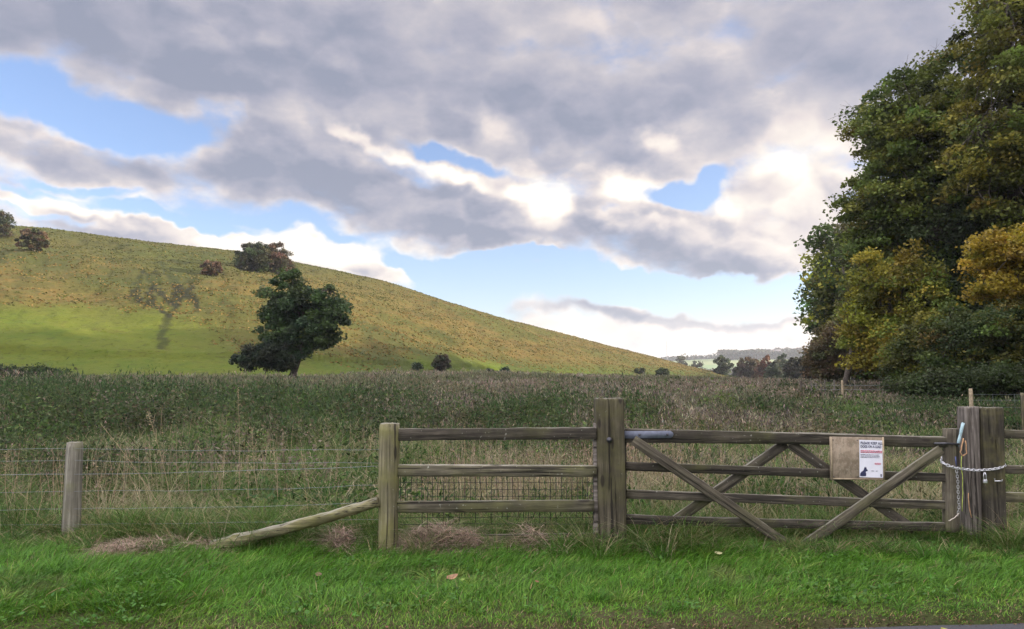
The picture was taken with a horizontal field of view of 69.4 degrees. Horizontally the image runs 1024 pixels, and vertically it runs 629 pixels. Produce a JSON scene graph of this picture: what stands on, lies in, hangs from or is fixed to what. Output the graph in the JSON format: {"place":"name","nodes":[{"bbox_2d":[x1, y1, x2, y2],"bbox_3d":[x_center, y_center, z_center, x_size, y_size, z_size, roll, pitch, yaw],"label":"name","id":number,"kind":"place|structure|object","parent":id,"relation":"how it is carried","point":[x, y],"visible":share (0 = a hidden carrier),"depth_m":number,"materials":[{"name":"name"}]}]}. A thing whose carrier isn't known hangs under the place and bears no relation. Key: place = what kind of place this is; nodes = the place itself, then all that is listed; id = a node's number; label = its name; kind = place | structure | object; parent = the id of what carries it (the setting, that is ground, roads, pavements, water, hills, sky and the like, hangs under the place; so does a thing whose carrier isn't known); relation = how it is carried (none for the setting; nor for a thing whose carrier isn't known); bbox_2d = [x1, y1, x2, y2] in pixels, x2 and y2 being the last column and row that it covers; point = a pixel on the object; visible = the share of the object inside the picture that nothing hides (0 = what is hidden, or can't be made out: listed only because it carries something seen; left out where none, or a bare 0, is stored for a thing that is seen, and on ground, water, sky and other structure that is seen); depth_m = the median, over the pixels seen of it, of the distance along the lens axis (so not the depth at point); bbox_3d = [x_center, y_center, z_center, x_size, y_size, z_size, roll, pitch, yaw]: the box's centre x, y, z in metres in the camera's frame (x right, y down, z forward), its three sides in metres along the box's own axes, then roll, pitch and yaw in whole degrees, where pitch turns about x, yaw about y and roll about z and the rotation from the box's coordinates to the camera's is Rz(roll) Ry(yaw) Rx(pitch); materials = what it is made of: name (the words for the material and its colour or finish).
{"place":"outdoors","nodes":[
{"label":"outdoors","id":0,"kind":"place"},
{"bbox_2d":[0,226,726,377],"bbox_3d":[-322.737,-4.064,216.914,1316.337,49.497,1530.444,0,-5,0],"label":"hill","id":1,"kind":"structure","parent":0,"point":[135,348],"depth_m":131.28,"materials":[{"name":"green plant"}]},
{"bbox_2d":[0,209,16,236],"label":"hawthorn tree","id":2,"kind":"object","parent":1,"relation":"on","point":[6,219],"visible":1,"depth_m":179.47,"materials":[{"name":"green plant"}]},
{"bbox_2d":[14,228,49,250],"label":"bush","id":3,"kind":"object","parent":1,"relation":"on","point":[35,236],"visible":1,"depth_m":148.30,"materials":[{"name":"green plant"}]},
{"bbox_2d":[199,260,222,275],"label":"bush","id":4,"kind":"object","parent":1,"relation":"on","point":[210,268],"visible":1,"depth_m":157.06,"materials":[{"name":"brown plant"}]},
{"bbox_2d":[232,241,272,271],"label":"hawthorn tree","id":5,"kind":"object","parent":1,"relation":"on","point":[248,258],"visible":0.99,"depth_m":179.37,"materials":[{"name":"green plant"}]},
{"bbox_2d":[259,241,296,272],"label":"hawthorn tree","id":6,"kind":"object","parent":1,"relation":"on","point":[280,259],"visible":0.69,"depth_m":185.79,"materials":[{"name":"brown plant"}]},
{"bbox_2d":[0,224,731,376],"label":"hillside tussocks","id":7,"kind":"object","parent":1,"relation":"on","point":[309,278],"visible":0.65,"depth_m":165.19,"materials":[{"name":"green plant"}]},
{"bbox_2d":[411,362,423,369],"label":"bush","id":8,"kind":"object","parent":1,"relation":"on","point":[417,366],"visible":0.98,"depth_m":126.39,"materials":[{"name":"green plant"}]},
{"bbox_2d":[431,353,451,371],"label":"bush","id":9,"kind":"object","parent":1,"relation":"on","point":[441,362],"visible":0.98,"depth_m":129.79,"materials":[{"name":"green plant"}]},
{"bbox_2d":[499,366,509,371],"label":"bush","id":10,"kind":"object","parent":1,"relation":"on","point":[505,368],"visible":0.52,"depth_m":152.26,"materials":[{"name":"green plant"}]},
{"bbox_2d":[634,367,645,373],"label":"bush","id":11,"kind":"object","parent":1,"relation":"on","point":[640,370],"visible":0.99,"depth_m":220.94,"materials":[{"name":"green plant"}]},
{"bbox_2d":[655,367,669,375],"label":"bush","id":12,"kind":"object","parent":1,"relation":"on","point":[661,370],"visible":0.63,"depth_m":226.17,"materials":[{"name":"green plant"}]},
{"bbox_2d":[675,354,687,364],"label":"distant tree","id":13,"kind":"object","parent":1,"relation":"on","point":[681,358],"visible":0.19,"depth_m":518.08,"materials":[{"name":"green plant"}]},
{"bbox_2d":[689,360,704,367],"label":"distant tree","id":14,"kind":"object","parent":1,"relation":"on","point":[697,365],"visible":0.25,"depth_m":517.48,"materials":[{"name":"green plant"}]},
{"bbox_2d":[712,355,733,374],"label":"distant tree","id":15,"kind":"object","parent":1,"relation":"on","point":[723,363],"visible":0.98,"depth_m":327.65,"materials":[{"name":"green plant"}]},
{"bbox_2d":[731,366,736,375],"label":"distant tree","id":16,"kind":"object","parent":1,"relation":"on","point":[734,370],"visible":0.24,"depth_m":338.88,"materials":[{"name":"green plant"}]},
{"bbox_2d":[734,356,759,378],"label":"distant tree","id":17,"kind":"object","parent":1,"relation":"on","point":[744,369],"visible":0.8,"depth_m":306.94,"materials":[{"name":"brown plant"}]},
{"bbox_2d":[0,0,1018,357],"label":"sky","id":18,"kind":"structure","parent":0,"point":[639,176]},
{"bbox_2d":[0,375,1023,628],"bbox_3d":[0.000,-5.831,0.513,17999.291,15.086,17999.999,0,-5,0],"label":"ground","id":19,"kind":"structure","parent":0,"point":[830,623],"depth_m":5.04,"materials":[{"name":"green plant"}]},
{"bbox_2d":[0,450,13,525],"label":"dry stalk","id":20,"kind":"object","parent":19,"relation":"on","point":[5,470],"visible":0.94,"depth_m":8.06,"materials":[{"name":"beige plant"}]},
{"bbox_2d":[0,362,74,377],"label":"hedge","id":21,"kind":"object","parent":19,"relation":"on","point":[10,369],"visible":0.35,"depth_m":65.36,"materials":[{"name":"green plant"}]},
{"bbox_2d":[94,474,110,513],"bbox_3d":[-4.485,2.024,8.061,0.180,0.581,0.125,4,-7,-40],"label":"dry stalk","id":22,"kind":"object","parent":19,"relation":"on","point":[98,489],"visible":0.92,"depth_m":8.06,"materials":[{"name":"beige plant"}]},
{"bbox_2d":[101,424,161,509],"bbox_3d":[-4.333,1.799,8.489,0.823,1.109,0.128,0,-5,0],"label":"dry stalk","id":23,"kind":"object","parent":19,"relation":"on","point":[130,462],"visible":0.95,"depth_m":8.48,"materials":[{"name":"beige plant"}]},
{"bbox_2d":[146,412,172,513],"bbox_3d":[-3.751,1.670,7.918,0.362,1.263,0.128,0,-5,0],"label":"dry stalk","id":24,"kind":"object","parent":19,"relation":"on","point":[160,453],"visible":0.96,"depth_m":7.93,"materials":[{"name":"beige plant"}]},
{"bbox_2d":[63,532,265,560],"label":"dead grass","id":25,"kind":"structure","parent":19,"relation":"on","point":[120,545],"depth_m":6.78,"materials":[{"name":"brown plant"}]},
{"bbox_2d":[0,442,378,536],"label":"wire fence","id":26,"kind":"object","parent":19,"relation":"on","point":[72,497],"visible":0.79,"depth_m":7.38,"materials":[{"name":"grey wood"}]},
{"bbox_2d":[217,451,227,498],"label":"dry stalk","id":27,"kind":"object","parent":19,"relation":"on","point":[222,468],"visible":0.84,"depth_m":8.37,"materials":[{"name":"beige plant"}]},
{"bbox_2d":[235,387,242,505],"bbox_3d":[-3.286,1.633,8.911,0.132,1.509,0.235,2,-5,-22],"label":"dry stalk","id":28,"kind":"object","parent":19,"relation":"on","point":[239,439],"visible":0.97,"depth_m":8.93,"materials":[{"name":"beige plant"}]},
{"bbox_2d":[243,455,254,499],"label":"dry stalk","id":29,"kind":"object","parent":19,"relation":"on","point":[248,476],"visible":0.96,"depth_m":8.08,"materials":[{"name":"beige plant"}]},
{"bbox_2d":[246,430,258,495],"bbox_3d":[-3.012,1.844,8.662,0.164,1.047,0.159,-4,-7,39],"label":"dry stalk","id":30,"kind":"object","parent":19,"relation":"on","point":[252,434],"visible":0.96,"depth_m":8.68,"materials":[{"name":"beige plant"}]},
{"bbox_2d":[227,338,303,376],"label":"shrub","id":31,"kind":"object","parent":19,"relation":"on","point":[269,355],"visible":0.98,"depth_m":74.90,"materials":[{"name":"green plant"}]},
{"bbox_2d":[271,447,281,504],"bbox_3d":[-2.615,1.900,8.188,0.109,0.852,0.138,-4,-6,38],"label":"dry stalk","id":32,"kind":"object","parent":19,"relation":"on","point":[276,473],"visible":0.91,"depth_m":8.20,"materials":[{"name":"beige plant"}]},
{"bbox_2d":[280,444,288,487],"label":"dry stalk","id":33,"kind":"object","parent":19,"relation":"on","point":[284,459],"visible":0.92,"depth_m":8.47,"materials":[{"name":"beige plant"}]},
{"bbox_2d":[209,497,379,548],"bbox_3d":[-2.000,1.943,6.818,1.604,0.525,0.129,0,-5,4],"label":"fallen rail","id":34,"kind":"object","parent":19,"relation":"on","point":[316,520],"visible":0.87,"depth_m":6.77,"materials":[{"name":"beige wood"}]},
{"bbox_2d":[248,266,354,378],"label":"broadleaf tree","id":35,"kind":"object","parent":19,"relation":"on","point":[291,316],"visible":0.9,"depth_m":76.57,"materials":[{"name":"green plant"}]},
{"bbox_2d":[299,453,315,503],"bbox_3d":[-2.394,1.990,8.636,0.212,0.751,0.110,-1,-5,16],"label":"dry stalk","id":36,"kind":"object","parent":19,"relation":"on","point":[305,470],"visible":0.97,"depth_m":8.67,"materials":[{"name":"beige plant"}]},
{"bbox_2d":[330,455,339,501],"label":"dry stalk","id":37,"kind":"object","parent":19,"relation":"on","point":[335,471],"visible":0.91,"depth_m":8.56,"materials":[{"name":"beige plant"}]},
{"bbox_2d":[300,522,375,560],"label":"dead grass","id":38,"kind":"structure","parent":19,"relation":"on","point":[340,541],"depth_m":6.84,"materials":[{"name":"brown plant"}]},
{"bbox_2d":[361,434,374,490],"bbox_3d":[-1.605,1.821,8.175,0.175,1.006,0.145,0,-5,0],"label":"dry stalk","id":39,"kind":"object","parent":19,"relation":"on","point":[368,455],"visible":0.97,"depth_m":8.21,"materials":[{"name":"beige plant"}]},
{"bbox_2d":[367,515,511,566],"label":"dead grass","id":40,"kind":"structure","parent":19,"relation":"on","point":[449,528],"depth_m":6.81,"materials":[{"name":"brown plant"}]},
{"bbox_2d":[446,574,457,578],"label":"fallen leaf","id":41,"kind":"object","parent":19,"relation":"on","point":[453,576],"visible":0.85,"depth_m":5.73,"materials":[{"name":"plant"}]},
{"bbox_2d":[378,423,597,556],"bbox_3d":[-0.206,1.762,6.869,2.064,1.499,0.200,0,-5,-3],"label":"rail fence","id":42,"kind":"object","parent":19,"relation":"on","point":[391,470],"visible":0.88,"depth_m":6.84,"materials":[{"name":"brown wood"}]},
{"bbox_2d":[0,357,1023,525],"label":"nettles","id":43,"kind":"object","parent":19,"relation":"on","point":[91,406],"visible":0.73,"depth_m":17.60,"materials":[{"name":"green plant"}]},
{"bbox_2d":[0,390,1023,562],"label":"rough grass","id":44,"kind":"structure","parent":19,"relation":"on","point":[144,518],"depth_m":7.72,"materials":[{"name":"green plant"}]},
{"bbox_2d":[0,367,1023,527],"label":"dry weeds","id":45,"kind":"object","parent":19,"relation":"on","point":[715,420],"visible":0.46,"depth_m":19.79,"materials":[{"name":"plant"}]},
{"bbox_2d":[594,397,626,544],"bbox_3d":[0.930,1.680,6.983,0.276,1.778,0.283,0,-5,0],"label":"gate post","id":46,"kind":"object","parent":19,"relation":"on","point":[610,435],"visible":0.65,"depth_m":6.91,"materials":[{"name":"brown wood"}]},
{"bbox_2d":[624,422,964,544],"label":"field gate","id":47,"kind":"structure","parent":46,"relation":"attached to","point":[948,441],"depth_m":7.10,"materials":[{"name":"brown wood"}]},
{"bbox_2d":[829,437,884,479],"bbox_3d":[3.320,1.382,7.112,0.536,0.410,0.026,2,-5,-4],"label":"notice board","id":48,"kind":"object","parent":47,"relation":"attached to","point":[857,458],"visible":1,"depth_m":7.11,"materials":[{"name":"brown wood"}]},
{"bbox_2d":[960,438,966,456],"bbox_3d":[4.379,1.292,7.175,0.094,0.180,0.024,2,-5,-20],"label":"twine","id":49,"kind":"object","parent":47,"relation":"attached to","point":[965,447],"visible":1,"depth_m":7.18,"materials":[{"name":"fabric"}]},
{"bbox_2d":[754,354,770,378],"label":"distant tree","id":50,"kind":"object","parent":19,"relation":"on","point":[762,365],"visible":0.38,"depth_m":298.75,"materials":[{"name":"brown plant"}]},
{"bbox_2d":[762,361,782,378],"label":"distant tree","id":51,"kind":"object","parent":19,"relation":"on","point":[775,371],"visible":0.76,"depth_m":247.79,"materials":[{"name":"green plant"}]},
{"bbox_2d":[765,353,789,378],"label":"distant tree","id":52,"kind":"object","parent":19,"relation":"on","point":[780,361],"visible":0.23,"depth_m":289.17,"materials":[{"name":"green plant"}]},
{"bbox_2d":[782,356,803,378],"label":"distant tree","id":53,"kind":"object","parent":19,"relation":"on","point":[791,367],"visible":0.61,"depth_m":228.13,"materials":[{"name":"green plant"}]},
{"bbox_2d":[796,354,821,379],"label":"distant tree","id":54,"kind":"object","parent":19,"relation":"on","point":[800,368],"visible":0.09,"depth_m":179.19,"materials":[{"name":"green plant"}]},
{"bbox_2d":[800,380,855,395],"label":"post fence","id":55,"kind":"object","parent":19,"relation":"on","point":[842,389],"visible":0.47,"depth_m":43.87,"materials":[{"name":"brown wood"}]},
{"bbox_2d":[797,319,862,383],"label":"tree","id":56,"kind":"object","parent":19,"relation":"on","point":[823,357],"visible":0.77,"depth_m":82.61,"materials":[{"name":"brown plant"}]},
{"bbox_2d":[792,214,886,381],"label":"woodland tree","id":57,"kind":"object","parent":19,"relation":"on","point":[821,286],"visible":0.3,"depth_m":102.84,"materials":[{"name":"green plant"}]},
{"bbox_2d":[810,244,881,379],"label":"woodland tree","id":58,"kind":"object","parent":19,"relation":"on","point":[835,260],"visible":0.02,"depth_m":132.46,"materials":[{"name":"green plant"}]},
{"bbox_2d":[830,179,897,385],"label":"tree","id":59,"kind":"object","parent":19,"relation":"on","point":[847,375],"visible":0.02,"depth_m":65.26,"materials":[{"name":"green plant"}]},
{"bbox_2d":[838,227,899,378],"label":"woodland tree","id":60,"kind":"object","parent":19,"relation":"on","point":[872,372],"visible":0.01,"depth_m":94.02,"materials":[{"name":"green plant"}]},
{"bbox_2d":[827,237,959,393],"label":"hazel tree","id":61,"kind":"object","parent":19,"relation":"on","point":[878,308],"visible":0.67,"depth_m":51.00,"materials":[{"name":"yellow plant"}]},
{"bbox_2d":[822,31,1000,271],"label":"tall tree","id":62,"kind":"object","parent":19,"relation":"on","point":[900,138],"visible":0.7,"depth_m":56.52,"materials":[{"name":"green plant"}]},
{"bbox_2d":[872,296,973,381],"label":"understorey tree","id":63,"kind":"object","parent":19,"relation":"on","point":[902,357],"visible":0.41,"depth_m":46.40,"materials":[{"name":"green plant"}]},
{"bbox_2d":[877,358,1023,400],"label":"bramble bush","id":64,"kind":"object","parent":19,"relation":"on","point":[1001,376],"visible":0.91,"depth_m":36.95,"materials":[{"name":"green plant"}]},
{"bbox_2d":[896,176,1023,315],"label":"ivy clad tree","id":65,"kind":"object","parent":19,"relation":"on","point":[960,227],"visible":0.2,"depth_m":53.73,"materials":[{"name":"green plant"}]},
{"bbox_2d":[909,297,1023,374],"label":"understorey tree","id":66,"kind":"object","parent":19,"relation":"on","point":[989,333],"visible":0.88,"depth_m":41.86,"materials":[{"name":"green plant"}]},
{"bbox_2d":[919,0,1023,236],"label":"tall tree","id":67,"kind":"object","parent":19,"relation":"on","point":[999,33],"visible":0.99,"depth_m":49.84,"materials":[{"name":"green plant"}]},
{"bbox_2d":[957,406,1006,544],"bbox_3d":[4.639,1.751,7.274,0.391,1.687,0.270,0,-5,0],"label":"closing post","id":68,"kind":"object","parent":19,"relation":"on","point":[983,434],"visible":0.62,"depth_m":7.24,"materials":[{"name":"brown wood"}]},
{"bbox_2d":[940,456,1006,471],"bbox_3d":[4.555,1.457,7.274,0.784,0.151,0.234,0,-5,-5],"label":"chain","id":69,"kind":"object","parent":68,"relation":"attached to","point":[958,468],"visible":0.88,"depth_m":7.17,"materials":[{"name":"metal"}]},
{"bbox_2d":[955,469,959,516],"bbox_3d":[4.309,1.727,7.146,0.028,0.456,0.038,2,-5,-23],"label":"chain","id":70,"kind":"object","parent":69,"relation":"hanging from","point":[957,492],"visible":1,"depth_m":7.14,"materials":[{"name":"grey metal"}]},
{"bbox_2d":[961,456,962,510],"bbox_3d":[4.351,1.633,7.146,0.028,0.530,0.018,-1,-5,15],"label":"twine","id":71,"kind":"object","parent":69,"relation":"hanging from","point":[962,483],"visible":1,"depth_m":7.14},
{"bbox_2d":[952,223,1023,308],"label":"maple tree","id":72,"kind":"object","parent":19,"relation":"on","point":[997,256],"visible":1,"depth_m":32.67,"materials":[{"name":"yellow plant"}]},
{"bbox_2d":[969,388,1023,440],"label":"wire fence","id":73,"kind":"object","parent":19,"relation":"on","point":[1021,401],"visible":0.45,"depth_m":16.86,"materials":[{"name":"brown wood"}]},
{"bbox_2d":[1004,430,1023,502],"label":"rail fence","id":74,"kind":"object","parent":19,"relation":"on","point":[1014,469],"visible":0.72,"depth_m":7.39,"materials":[{"name":"brown wood"}]},
{"bbox_2d":[488,519,567,560],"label":"dead grass","id":75,"kind":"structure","parent":0,"point":[531,535],"depth_m":6.83,"materials":[{"name":"beige plant"}]},
{"bbox_2d":[673,358,850,378],"bbox_3d":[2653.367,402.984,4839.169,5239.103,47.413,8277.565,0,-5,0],"label":"distant hill","id":76,"kind":"structure","parent":0,"point":[709,363],"depth_m":1361.96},
{"bbox_2d":[661,347,804,374],"bbox_3d":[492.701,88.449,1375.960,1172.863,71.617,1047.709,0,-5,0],"label":"distant wood","id":77,"kind":"object","parent":76,"relation":"on","point":[732,354],"visible":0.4,"depth_m":1417.39,"materials":[{"name":"grey plant"}]},
{"bbox_2d":[828,623,1023,628],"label":"road","id":78,"kind":"structure","parent":0,"point":[1005,626],"depth_m":4.92,"materials":[{"name":"grey asphalt"}]},
{"bbox_2d":[142,608,1023,628],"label":"road edge litter","id":79,"kind":"object","parent":78,"relation":"on","point":[1018,619],"visible":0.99,"depth_m":4.92,"materials":[{"name":"brown plant"}]}
]}

